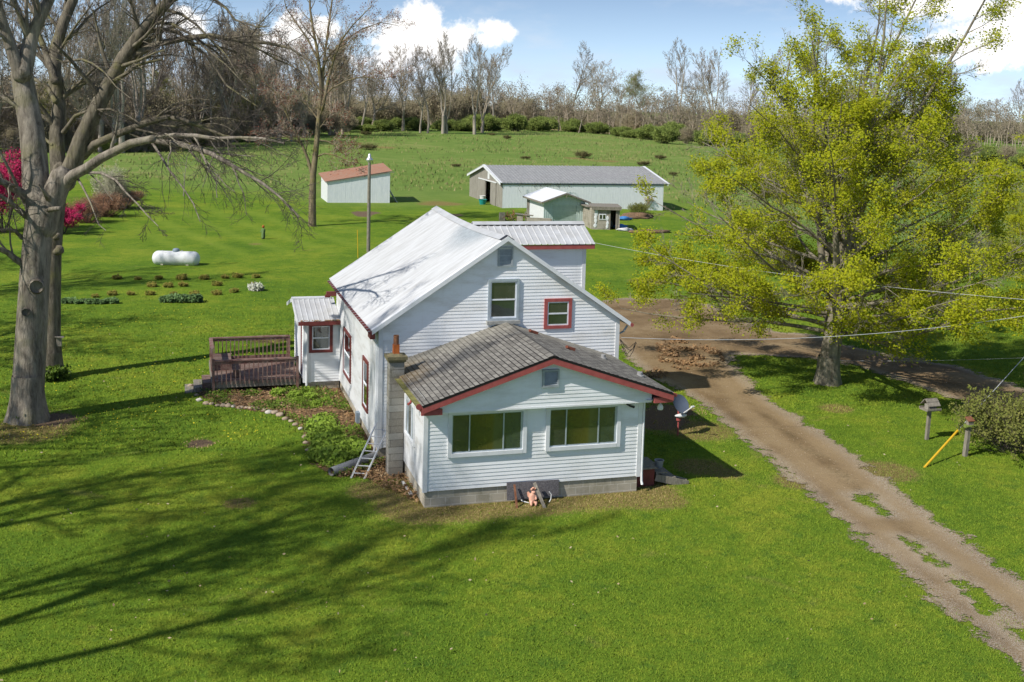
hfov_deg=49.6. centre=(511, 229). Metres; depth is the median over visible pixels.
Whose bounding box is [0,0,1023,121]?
sky
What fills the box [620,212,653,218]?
dirt heap
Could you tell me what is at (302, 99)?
bare tree
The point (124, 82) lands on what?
bare tree
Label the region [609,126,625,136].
hedge bush
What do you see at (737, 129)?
thicket bush
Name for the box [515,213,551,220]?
stone wall
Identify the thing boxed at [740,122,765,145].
thicket bush
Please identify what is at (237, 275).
perennial clump
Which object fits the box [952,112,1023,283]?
leafing maple
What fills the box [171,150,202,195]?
sapling
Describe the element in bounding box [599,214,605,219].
window
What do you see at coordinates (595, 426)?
window
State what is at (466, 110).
thicket bush
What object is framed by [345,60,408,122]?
bare tree
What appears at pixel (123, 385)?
dandelions
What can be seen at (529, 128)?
hedge bush
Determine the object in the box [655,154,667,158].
pasture bush
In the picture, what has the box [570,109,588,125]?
thicket bush
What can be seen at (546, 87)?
bare tree
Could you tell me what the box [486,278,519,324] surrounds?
window
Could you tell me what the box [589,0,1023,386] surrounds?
leafing maple
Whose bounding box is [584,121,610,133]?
hedge bush
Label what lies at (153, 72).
bare tree
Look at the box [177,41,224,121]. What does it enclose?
bare tree
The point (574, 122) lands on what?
hedge bush
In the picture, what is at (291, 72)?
bare tree
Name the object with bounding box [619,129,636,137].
hedge bush
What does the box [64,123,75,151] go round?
thicket bush
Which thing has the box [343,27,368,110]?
bare tree
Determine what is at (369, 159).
light pole
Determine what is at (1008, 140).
thicket bush
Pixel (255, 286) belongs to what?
daffodil clump
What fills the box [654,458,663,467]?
tin planter
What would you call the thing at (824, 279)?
utility cable
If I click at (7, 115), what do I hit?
thicket bush
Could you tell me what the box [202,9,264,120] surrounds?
bare tree
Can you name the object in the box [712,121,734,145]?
thicket bush
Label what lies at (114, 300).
iris clump
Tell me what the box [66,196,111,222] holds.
russet brush
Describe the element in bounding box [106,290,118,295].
perennial clump
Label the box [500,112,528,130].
hedge bush
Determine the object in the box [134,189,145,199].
russet brush
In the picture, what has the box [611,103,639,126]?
thicket bush
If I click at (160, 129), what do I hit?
thicket bush
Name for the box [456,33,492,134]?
bare tree
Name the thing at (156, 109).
thicket bush
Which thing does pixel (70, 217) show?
blossoming tree
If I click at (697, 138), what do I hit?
hedge bush
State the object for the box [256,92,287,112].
thicket bush
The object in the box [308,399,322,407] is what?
leafy clump
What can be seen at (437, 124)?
hedge bush
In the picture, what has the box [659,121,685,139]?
hedge bush
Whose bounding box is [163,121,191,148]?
thicket bush
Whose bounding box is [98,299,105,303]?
iris clump
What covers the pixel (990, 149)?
hedge bush
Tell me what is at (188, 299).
iris clump
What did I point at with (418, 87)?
bare tree
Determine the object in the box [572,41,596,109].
bare tree
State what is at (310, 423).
leafy clump
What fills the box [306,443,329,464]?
leafy clump
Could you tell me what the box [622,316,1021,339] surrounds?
utility cable
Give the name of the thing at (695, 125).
thicket bush
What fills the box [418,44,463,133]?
bare tree
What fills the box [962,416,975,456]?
bird feeder
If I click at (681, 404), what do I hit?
satellite dish
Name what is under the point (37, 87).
thicket bush
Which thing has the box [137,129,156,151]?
thicket bush
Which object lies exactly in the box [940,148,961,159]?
hedge bush
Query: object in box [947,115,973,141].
thicket bush
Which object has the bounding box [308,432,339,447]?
leafy clump
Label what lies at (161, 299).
iris clump
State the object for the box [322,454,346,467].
leafy clump
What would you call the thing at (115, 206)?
russet brush
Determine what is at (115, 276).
perennial clump
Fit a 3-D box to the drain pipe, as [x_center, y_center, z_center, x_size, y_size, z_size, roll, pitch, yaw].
[-4.579,6.770,32.060,0.248,0.296,1.821,6,8,36]
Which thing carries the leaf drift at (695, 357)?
on the ground at (336, 243)
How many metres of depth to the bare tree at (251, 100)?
211.05 m
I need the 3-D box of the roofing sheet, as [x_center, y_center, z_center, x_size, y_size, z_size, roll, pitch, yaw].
[0.566,7.007,29.820,1.490,0.456,0.149,0,7,-17]
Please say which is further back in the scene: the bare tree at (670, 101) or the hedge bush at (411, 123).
the bare tree at (670, 101)
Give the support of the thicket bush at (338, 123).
on the ground at (336, 243)
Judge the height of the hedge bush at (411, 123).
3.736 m
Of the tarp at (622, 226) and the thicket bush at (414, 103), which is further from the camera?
the thicket bush at (414, 103)
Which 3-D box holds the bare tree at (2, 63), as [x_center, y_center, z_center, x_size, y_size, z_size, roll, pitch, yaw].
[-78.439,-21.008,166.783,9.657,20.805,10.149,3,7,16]
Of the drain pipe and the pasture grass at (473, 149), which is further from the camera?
the pasture grass at (473, 149)
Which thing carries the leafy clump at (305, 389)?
on the planting bed
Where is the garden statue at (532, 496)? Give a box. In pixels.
[527,487,536,505]
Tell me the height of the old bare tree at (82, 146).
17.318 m
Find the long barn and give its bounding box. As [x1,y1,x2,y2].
[467,164,669,210]
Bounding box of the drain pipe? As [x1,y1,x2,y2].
[328,452,377,475]
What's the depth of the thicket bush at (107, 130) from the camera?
180.09 m
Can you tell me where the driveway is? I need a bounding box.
[603,297,1023,675]
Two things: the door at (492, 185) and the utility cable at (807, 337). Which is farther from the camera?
the door at (492, 185)
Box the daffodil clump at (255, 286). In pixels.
[247,281,263,290]
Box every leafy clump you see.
[269,387,285,397]
[287,390,302,397]
[288,396,306,404]
[299,386,314,393]
[302,391,318,400]
[303,428,322,441]
[304,416,326,430]
[306,412,334,422]
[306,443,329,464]
[307,421,337,433]
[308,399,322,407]
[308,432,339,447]
[314,438,338,447]
[315,444,344,466]
[320,396,330,402]
[321,424,344,434]
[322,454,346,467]
[325,418,338,425]
[335,434,355,442]
[335,438,362,455]
[338,449,358,461]
[348,434,364,441]
[352,442,371,457]
[356,439,371,450]
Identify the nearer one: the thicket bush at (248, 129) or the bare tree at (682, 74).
the thicket bush at (248, 129)
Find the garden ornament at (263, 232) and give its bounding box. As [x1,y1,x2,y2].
[260,225,264,238]
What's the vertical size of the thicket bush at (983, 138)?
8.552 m
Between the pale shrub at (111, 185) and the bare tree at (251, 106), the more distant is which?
the bare tree at (251, 106)
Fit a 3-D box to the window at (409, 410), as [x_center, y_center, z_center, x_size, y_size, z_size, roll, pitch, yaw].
[-2.822,5.255,30.604,0.074,1.150,1.350,0,7,-17]
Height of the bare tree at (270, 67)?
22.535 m
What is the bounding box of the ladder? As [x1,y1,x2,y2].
[350,422,385,478]
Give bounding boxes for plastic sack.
[616,227,632,231]
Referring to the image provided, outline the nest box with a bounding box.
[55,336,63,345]
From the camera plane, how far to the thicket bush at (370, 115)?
287.92 m
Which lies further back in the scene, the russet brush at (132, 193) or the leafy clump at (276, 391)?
the russet brush at (132, 193)
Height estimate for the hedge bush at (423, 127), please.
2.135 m
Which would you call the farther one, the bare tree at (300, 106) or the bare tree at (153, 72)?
the bare tree at (300, 106)
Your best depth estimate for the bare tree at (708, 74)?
572.13 m
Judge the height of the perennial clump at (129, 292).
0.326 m
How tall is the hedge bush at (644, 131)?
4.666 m
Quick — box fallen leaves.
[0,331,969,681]
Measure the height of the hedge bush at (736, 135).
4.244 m
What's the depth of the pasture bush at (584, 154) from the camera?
197.19 m
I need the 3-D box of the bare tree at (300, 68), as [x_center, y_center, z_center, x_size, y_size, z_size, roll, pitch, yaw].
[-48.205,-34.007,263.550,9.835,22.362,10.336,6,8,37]
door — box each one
[298,321,301,373]
[479,179,484,198]
[490,182,495,205]
[553,205,575,219]
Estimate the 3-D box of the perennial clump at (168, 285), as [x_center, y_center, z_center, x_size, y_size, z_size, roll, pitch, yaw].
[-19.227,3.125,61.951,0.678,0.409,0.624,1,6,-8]
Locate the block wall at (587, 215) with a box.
[580,204,591,228]
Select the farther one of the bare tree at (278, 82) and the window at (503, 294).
the bare tree at (278, 82)
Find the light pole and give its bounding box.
[366,153,372,251]
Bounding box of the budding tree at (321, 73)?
[238,0,415,226]
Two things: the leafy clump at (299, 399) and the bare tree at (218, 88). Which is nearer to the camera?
the leafy clump at (299, 399)
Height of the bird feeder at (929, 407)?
1.702 m
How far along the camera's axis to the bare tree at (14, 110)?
181.31 m
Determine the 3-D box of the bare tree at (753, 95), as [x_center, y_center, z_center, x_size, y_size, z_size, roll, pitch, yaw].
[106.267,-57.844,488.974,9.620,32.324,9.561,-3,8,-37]
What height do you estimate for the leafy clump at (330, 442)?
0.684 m
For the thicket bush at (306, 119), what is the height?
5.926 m
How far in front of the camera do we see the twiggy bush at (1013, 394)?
36.77 m
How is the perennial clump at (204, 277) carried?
on the ground at (336, 243)
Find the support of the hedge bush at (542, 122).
on the ground at (336, 243)
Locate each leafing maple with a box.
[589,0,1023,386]
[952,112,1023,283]
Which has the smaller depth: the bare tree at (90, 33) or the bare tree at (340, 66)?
the bare tree at (90, 33)
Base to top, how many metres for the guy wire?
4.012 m
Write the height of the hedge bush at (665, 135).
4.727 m
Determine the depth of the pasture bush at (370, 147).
199.01 m
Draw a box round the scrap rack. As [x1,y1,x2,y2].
[499,209,526,220]
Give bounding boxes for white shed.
[318,163,397,202]
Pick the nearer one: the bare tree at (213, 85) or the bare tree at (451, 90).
the bare tree at (213, 85)
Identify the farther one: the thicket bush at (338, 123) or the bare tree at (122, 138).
the thicket bush at (338, 123)
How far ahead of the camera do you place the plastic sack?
95.76 m
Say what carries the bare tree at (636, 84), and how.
on the ground at (336, 243)
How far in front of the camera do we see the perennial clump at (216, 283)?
62.72 m
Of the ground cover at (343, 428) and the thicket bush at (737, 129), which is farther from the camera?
the thicket bush at (737, 129)
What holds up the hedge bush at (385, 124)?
on the ground at (336, 243)
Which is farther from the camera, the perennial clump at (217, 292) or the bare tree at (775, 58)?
the bare tree at (775, 58)
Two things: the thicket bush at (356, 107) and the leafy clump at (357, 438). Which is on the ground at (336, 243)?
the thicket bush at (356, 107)
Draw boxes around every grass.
[0,259,1023,463]
[2,128,1023,219]
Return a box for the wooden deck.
[185,335,300,392]
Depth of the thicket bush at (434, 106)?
297.09 m
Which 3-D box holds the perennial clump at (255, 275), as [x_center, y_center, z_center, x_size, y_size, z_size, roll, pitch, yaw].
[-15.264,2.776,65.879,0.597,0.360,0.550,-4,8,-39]
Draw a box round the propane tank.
[152,248,199,265]
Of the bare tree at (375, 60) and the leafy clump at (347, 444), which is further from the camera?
the bare tree at (375, 60)
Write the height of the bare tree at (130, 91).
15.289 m
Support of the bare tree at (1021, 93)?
on the ground at (336, 243)
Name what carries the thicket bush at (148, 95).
on the ground at (336, 243)
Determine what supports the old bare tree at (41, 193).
on the ground at (336, 243)
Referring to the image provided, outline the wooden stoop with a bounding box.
[636,457,688,486]
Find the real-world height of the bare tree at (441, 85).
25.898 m
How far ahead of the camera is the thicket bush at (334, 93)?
289.68 m
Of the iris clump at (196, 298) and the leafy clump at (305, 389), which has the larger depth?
the iris clump at (196, 298)
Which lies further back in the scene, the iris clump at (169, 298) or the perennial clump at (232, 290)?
the perennial clump at (232, 290)
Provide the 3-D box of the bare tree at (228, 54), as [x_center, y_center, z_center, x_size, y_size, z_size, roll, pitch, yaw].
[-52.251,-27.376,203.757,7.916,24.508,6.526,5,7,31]
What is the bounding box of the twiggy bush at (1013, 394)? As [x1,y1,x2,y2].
[1001,372,1023,407]
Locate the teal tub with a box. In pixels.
[479,199,486,204]
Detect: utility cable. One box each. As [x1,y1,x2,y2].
[598,243,1023,299]
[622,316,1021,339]
[840,358,1008,360]
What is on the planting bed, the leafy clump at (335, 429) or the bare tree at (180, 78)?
the leafy clump at (335, 429)
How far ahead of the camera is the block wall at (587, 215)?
97.78 m
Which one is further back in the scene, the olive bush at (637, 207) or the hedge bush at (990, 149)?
the hedge bush at (990, 149)
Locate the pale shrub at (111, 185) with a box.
[87,159,137,209]
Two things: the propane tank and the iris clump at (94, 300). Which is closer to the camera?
the iris clump at (94, 300)
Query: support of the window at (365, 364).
in the farmhouse
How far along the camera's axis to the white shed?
115.44 m
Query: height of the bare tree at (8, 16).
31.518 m
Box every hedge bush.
[101,140,118,151]
[148,144,169,151]
[191,138,208,145]
[354,116,371,128]
[357,124,375,130]
[372,119,396,130]
[390,117,401,128]
[401,116,425,129]
[413,123,431,130]
[432,119,448,129]
[448,119,454,129]
[452,119,476,130]
[463,114,480,129]
[471,113,501,130]
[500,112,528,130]
[523,125,542,130]
[528,115,553,130]
[546,117,557,130]
[560,124,580,131]
[563,117,582,131]
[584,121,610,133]
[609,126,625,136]
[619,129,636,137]
[632,123,658,139]
[649,125,681,143]
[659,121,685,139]
[692,128,722,145]
[727,131,747,146]
[911,147,930,160]
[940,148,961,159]
[968,144,1003,164]
[1007,151,1023,168]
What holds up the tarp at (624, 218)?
on the ground at (336, 243)
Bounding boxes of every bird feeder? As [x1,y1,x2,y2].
[919,398,941,439]
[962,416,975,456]
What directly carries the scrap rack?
on the ground at (336, 243)
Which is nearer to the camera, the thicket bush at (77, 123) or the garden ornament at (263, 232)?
the garden ornament at (263, 232)
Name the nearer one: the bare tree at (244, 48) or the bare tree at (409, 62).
the bare tree at (244, 48)
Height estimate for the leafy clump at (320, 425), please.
0.642 m
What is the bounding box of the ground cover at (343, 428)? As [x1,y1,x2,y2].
[199,374,385,474]
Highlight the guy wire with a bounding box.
[924,357,1023,467]
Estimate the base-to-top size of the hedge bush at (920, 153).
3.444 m
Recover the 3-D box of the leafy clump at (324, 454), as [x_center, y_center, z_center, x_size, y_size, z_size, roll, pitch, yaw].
[-5.241,6.643,32.538,0.910,0.733,1.191,4,7,25]
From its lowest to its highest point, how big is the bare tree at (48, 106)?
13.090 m
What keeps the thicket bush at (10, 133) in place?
on the ground at (336, 243)
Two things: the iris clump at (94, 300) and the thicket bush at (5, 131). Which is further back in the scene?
the thicket bush at (5, 131)
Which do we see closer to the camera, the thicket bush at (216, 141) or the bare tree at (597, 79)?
the thicket bush at (216, 141)
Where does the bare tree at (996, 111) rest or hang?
on the ground at (336, 243)
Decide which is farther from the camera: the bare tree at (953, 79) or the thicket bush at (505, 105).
the bare tree at (953, 79)
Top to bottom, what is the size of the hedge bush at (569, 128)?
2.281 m
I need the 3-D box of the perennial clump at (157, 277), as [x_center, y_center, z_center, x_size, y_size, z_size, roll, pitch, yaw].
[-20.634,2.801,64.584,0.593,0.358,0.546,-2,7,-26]
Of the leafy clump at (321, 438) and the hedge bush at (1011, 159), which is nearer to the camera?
the leafy clump at (321, 438)
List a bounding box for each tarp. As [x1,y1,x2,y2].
[613,224,627,227]
[620,216,632,219]
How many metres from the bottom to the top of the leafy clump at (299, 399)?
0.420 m
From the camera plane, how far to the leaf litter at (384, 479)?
31.10 m
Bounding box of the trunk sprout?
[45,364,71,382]
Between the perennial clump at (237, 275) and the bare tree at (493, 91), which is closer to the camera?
the perennial clump at (237, 275)
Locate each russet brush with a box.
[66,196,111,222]
[80,191,131,216]
[119,188,146,207]
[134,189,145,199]
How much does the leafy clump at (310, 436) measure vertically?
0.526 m
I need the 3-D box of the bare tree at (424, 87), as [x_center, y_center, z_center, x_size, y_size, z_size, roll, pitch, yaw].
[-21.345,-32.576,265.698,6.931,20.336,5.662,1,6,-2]
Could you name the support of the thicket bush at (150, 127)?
on the ground at (336, 243)
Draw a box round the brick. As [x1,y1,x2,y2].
[565,345,575,350]
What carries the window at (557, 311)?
in the farmhouse
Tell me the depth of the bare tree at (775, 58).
492.35 m
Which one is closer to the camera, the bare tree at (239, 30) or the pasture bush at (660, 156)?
the pasture bush at (660, 156)
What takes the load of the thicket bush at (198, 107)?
on the ground at (336, 243)
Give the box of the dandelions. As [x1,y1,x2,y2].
[3,299,264,439]
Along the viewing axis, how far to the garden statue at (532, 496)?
29.49 m
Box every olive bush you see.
[627,202,652,212]
[945,384,1023,460]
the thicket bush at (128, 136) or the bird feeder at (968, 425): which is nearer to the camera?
the bird feeder at (968, 425)
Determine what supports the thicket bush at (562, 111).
on the ground at (336, 243)
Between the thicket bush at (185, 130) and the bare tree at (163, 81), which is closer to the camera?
the thicket bush at (185, 130)
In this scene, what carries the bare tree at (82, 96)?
on the ground at (336, 243)
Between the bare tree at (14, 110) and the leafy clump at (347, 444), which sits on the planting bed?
the leafy clump at (347, 444)
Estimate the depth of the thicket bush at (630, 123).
376.67 m
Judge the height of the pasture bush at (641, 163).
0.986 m
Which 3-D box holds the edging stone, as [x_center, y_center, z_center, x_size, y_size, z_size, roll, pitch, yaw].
[-7.792,6.241,37.206,0.281,0.176,0.214,0,7,-17]
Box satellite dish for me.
[673,394,694,435]
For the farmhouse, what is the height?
7.262 m
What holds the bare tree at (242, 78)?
on the ground at (336, 243)
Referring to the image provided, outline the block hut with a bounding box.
[588,203,621,229]
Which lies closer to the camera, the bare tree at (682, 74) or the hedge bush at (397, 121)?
the hedge bush at (397, 121)
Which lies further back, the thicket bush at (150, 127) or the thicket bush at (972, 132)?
the thicket bush at (972, 132)
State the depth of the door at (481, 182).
120.86 m
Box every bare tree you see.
[0,0,16,44]
[0,0,52,145]
[0,0,318,425]
[0,0,348,380]
[0,37,12,113]
[0,74,17,126]
[23,0,104,150]
[37,78,93,133]
[50,7,106,91]
[63,18,102,117]
[63,67,114,134]
[77,0,113,75]
[77,0,131,151]
[90,0,128,145]
[95,0,142,152]
[98,13,142,126]
[106,64,163,119]
[113,0,155,148]
[115,0,176,99]
[124,0,159,118]
[127,70,178,97]
[148,0,187,86]
[150,8,186,92]
[156,32,201,117]
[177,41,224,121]
[177,42,228,133]
[193,47,223,143]
[194,29,229,141]
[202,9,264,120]
[206,90,246,124]
[207,15,242,110]
[214,52,253,141]
[217,17,262,99]
[218,13,260,89]
[222,28,276,102]
[228,79,265,121]
[235,93,266,124]
[242,34,285,139]
[245,65,291,97]
[256,57,288,109]
[261,28,290,138]
[268,91,313,140]
[270,40,317,136]
[286,39,324,111]
[289,87,316,110]
[320,53,358,133]
[324,36,352,134]
[326,27,348,111]
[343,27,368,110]
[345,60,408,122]
[356,44,381,124]
[380,42,423,130]
[405,47,430,132]
[408,50,435,132]
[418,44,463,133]
[424,29,458,133]
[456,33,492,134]
[464,44,512,132]
[479,53,504,115]
[534,83,569,118]
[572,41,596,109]
[573,59,623,107]
[594,94,616,114]
[611,70,666,109]
[656,90,684,115]
[662,37,696,106]
[674,71,719,109]
[688,46,728,113]
[713,76,730,109]
[743,63,758,115]
[759,48,789,110]
[944,59,963,99]
[949,95,986,138]
[975,97,1016,140]
[1010,79,1023,141]
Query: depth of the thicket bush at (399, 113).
301.73 m
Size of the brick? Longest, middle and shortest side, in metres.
0.336 x 0.142 x 0.093 m
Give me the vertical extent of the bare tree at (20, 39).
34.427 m
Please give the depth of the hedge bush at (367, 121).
275.93 m
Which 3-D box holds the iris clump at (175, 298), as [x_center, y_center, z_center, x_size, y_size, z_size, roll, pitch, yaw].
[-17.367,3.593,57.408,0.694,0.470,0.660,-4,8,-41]
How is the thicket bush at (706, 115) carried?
on the crop field
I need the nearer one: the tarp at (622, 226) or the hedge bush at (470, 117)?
the tarp at (622, 226)
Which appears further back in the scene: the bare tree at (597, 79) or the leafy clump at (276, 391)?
the bare tree at (597, 79)
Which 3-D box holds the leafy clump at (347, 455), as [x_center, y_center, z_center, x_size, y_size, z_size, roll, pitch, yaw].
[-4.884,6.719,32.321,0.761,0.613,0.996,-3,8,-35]
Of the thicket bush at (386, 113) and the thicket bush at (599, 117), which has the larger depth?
the thicket bush at (599, 117)
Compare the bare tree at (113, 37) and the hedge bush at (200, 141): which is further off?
the hedge bush at (200, 141)
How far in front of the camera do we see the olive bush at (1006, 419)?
35.16 m
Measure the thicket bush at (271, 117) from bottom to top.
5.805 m
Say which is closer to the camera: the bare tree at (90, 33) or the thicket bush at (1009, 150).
the bare tree at (90, 33)
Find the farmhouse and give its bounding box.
[287,206,676,507]
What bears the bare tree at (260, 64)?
on the ground at (336, 243)
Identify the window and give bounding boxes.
[309,325,332,352]
[343,326,351,383]
[362,355,368,413]
[404,393,415,446]
[447,409,527,457]
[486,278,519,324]
[543,298,571,328]
[545,404,621,451]
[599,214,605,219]
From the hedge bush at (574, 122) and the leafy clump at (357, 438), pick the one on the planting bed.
the leafy clump at (357, 438)
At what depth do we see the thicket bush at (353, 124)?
265.05 m
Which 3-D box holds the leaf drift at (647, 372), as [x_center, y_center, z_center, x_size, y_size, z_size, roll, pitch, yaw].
[5.706,5.724,44.400,1.252,0.228,1.456,0,7,-17]
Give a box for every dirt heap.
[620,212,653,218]
[628,229,669,233]
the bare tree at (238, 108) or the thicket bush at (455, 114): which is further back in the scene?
the thicket bush at (455, 114)
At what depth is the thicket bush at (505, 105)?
370.19 m
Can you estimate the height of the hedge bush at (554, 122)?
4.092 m
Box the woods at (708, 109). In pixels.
[0,54,1023,142]
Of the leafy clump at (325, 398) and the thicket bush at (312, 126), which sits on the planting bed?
the leafy clump at (325, 398)
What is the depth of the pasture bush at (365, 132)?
250.09 m
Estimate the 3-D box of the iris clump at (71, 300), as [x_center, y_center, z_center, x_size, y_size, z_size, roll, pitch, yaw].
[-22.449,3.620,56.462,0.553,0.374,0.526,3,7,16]
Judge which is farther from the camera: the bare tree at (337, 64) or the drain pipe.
the bare tree at (337, 64)
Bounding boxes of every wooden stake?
[513,484,517,507]
[533,482,545,507]
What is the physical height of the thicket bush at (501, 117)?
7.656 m
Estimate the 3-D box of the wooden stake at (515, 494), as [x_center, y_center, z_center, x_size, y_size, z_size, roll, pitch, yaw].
[0.104,7.151,29.413,0.052,0.636,0.466,0,7,-13]
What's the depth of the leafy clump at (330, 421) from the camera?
35.58 m
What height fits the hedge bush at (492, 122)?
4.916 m
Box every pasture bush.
[358,144,379,149]
[360,131,371,134]
[573,150,592,157]
[636,160,650,165]
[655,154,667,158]
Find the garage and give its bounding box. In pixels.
[523,187,590,220]
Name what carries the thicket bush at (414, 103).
on the ground at (336, 243)
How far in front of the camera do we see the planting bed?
37.92 m
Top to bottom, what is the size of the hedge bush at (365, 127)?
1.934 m
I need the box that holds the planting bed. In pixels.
[193,384,403,479]
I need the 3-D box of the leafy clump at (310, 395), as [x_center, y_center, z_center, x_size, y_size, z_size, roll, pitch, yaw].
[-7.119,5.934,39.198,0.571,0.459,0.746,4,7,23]
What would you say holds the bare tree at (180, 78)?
on the ground at (336, 243)
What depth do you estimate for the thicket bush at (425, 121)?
309.56 m
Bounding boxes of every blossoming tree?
[0,147,21,232]
[63,202,85,233]
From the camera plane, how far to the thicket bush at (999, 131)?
414.03 m
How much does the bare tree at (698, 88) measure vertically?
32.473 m
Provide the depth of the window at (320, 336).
40.49 m
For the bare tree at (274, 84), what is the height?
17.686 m
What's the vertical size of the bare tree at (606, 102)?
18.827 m
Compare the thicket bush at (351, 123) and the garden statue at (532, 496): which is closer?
the garden statue at (532, 496)
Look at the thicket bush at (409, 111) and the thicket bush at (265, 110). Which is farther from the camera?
the thicket bush at (409, 111)
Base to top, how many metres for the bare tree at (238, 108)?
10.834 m
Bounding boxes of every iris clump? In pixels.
[61,297,69,303]
[68,296,75,303]
[74,299,81,303]
[84,298,91,303]
[91,298,99,303]
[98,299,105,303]
[109,297,118,303]
[158,295,166,302]
[164,293,175,302]
[173,294,178,302]
[177,294,187,302]
[184,294,191,302]
[190,293,203,302]
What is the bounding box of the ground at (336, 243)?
[0,109,1023,681]
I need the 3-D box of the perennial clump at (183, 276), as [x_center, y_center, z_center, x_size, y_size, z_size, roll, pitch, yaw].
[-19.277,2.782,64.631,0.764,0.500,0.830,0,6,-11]
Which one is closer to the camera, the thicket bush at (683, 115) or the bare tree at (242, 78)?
the bare tree at (242, 78)
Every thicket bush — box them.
[0,104,15,124]
[0,118,16,147]
[0,122,18,147]
[0,125,19,151]
[5,90,50,117]
[16,120,68,151]
[35,74,49,103]
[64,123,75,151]
[69,119,80,137]
[91,116,112,150]
[107,118,149,151]
[126,85,192,124]
[126,112,155,148]
[129,97,180,131]
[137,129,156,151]
[148,120,182,140]
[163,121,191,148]
[164,90,205,123]
[165,86,221,127]
[181,115,207,144]
[204,114,241,146]
[206,126,224,146]
[234,112,264,141]
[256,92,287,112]
[256,99,270,120]
[257,117,271,136]
[267,111,288,135]
[270,91,301,112]
[282,110,308,134]
[297,110,312,132]
[300,85,317,101]
[305,113,328,134]
[313,102,334,114]
[317,85,353,105]
[322,108,349,135]
[326,92,363,117]
[338,110,360,131]
[347,118,358,130]
[351,103,372,117]
[357,91,398,120]
[386,101,410,119]
[394,98,417,118]
[403,96,425,120]
[407,99,434,124]
[417,85,459,124]
[436,87,469,120]
[450,88,472,119]
[454,84,498,119]
[489,105,504,118]
[498,95,520,112]
[498,98,516,117]
[513,96,542,122]
[554,103,574,120]
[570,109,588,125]
[585,109,607,123]
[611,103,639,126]
[619,109,648,128]
[669,102,695,126]
[678,125,694,143]
[684,119,707,131]
[695,108,714,128]
[711,105,743,130]
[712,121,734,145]
[728,123,745,132]
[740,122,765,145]
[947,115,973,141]
[955,138,983,162]
[964,120,977,139]
[974,121,992,141]
[992,120,1023,143]
[992,122,1022,141]
[996,144,1017,164]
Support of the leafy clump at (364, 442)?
on the planting bed
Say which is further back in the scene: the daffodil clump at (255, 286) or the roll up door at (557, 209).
the roll up door at (557, 209)
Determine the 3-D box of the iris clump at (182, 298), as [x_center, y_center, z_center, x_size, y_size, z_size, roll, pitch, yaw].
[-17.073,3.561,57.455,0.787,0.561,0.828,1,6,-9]
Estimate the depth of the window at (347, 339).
38.66 m
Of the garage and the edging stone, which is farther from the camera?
the garage
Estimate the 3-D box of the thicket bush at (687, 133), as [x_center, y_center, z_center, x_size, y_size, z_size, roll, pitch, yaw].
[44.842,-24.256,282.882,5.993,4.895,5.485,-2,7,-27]
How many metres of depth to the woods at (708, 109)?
346.06 m
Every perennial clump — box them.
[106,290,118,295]
[112,273,121,279]
[126,290,135,294]
[144,290,156,294]
[146,281,156,287]
[154,274,163,279]
[163,281,173,287]
[175,273,187,279]
[177,280,188,286]
[189,290,199,293]
[199,274,209,279]
[210,289,222,294]
[211,280,223,285]
[221,274,228,278]
[229,288,238,292]
[231,272,243,277]
[251,273,259,277]
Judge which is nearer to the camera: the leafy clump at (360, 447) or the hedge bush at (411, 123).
the leafy clump at (360, 447)
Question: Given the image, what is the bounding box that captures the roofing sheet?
[507,479,558,500]
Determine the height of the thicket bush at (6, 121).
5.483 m
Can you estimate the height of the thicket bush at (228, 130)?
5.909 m
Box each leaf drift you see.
[641,367,669,378]
[655,335,724,369]
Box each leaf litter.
[330,456,418,501]
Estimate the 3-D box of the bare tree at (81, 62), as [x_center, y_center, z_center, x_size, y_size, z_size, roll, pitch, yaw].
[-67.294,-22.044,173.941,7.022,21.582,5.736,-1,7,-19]
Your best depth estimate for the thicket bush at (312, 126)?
240.94 m
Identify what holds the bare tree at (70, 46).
on the ground at (336, 243)
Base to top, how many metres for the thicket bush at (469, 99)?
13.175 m
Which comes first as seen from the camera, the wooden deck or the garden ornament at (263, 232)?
the wooden deck
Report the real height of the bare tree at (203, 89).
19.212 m
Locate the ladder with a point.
(373, 458)
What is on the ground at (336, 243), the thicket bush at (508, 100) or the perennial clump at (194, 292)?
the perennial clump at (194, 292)
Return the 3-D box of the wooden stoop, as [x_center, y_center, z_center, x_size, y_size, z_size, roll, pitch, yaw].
[4.067,6.965,32.086,1.755,0.695,1.679,0,7,-17]
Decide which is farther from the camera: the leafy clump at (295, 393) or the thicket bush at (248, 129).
the thicket bush at (248, 129)
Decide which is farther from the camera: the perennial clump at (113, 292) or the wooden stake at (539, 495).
the perennial clump at (113, 292)
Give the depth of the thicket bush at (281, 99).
244.27 m
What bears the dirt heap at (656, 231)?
on the ground at (336, 243)
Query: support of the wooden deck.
on the ground at (336, 243)
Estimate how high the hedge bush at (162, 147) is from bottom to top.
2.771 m
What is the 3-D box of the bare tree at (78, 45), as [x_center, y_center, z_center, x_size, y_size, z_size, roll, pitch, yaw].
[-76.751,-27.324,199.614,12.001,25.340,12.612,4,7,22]

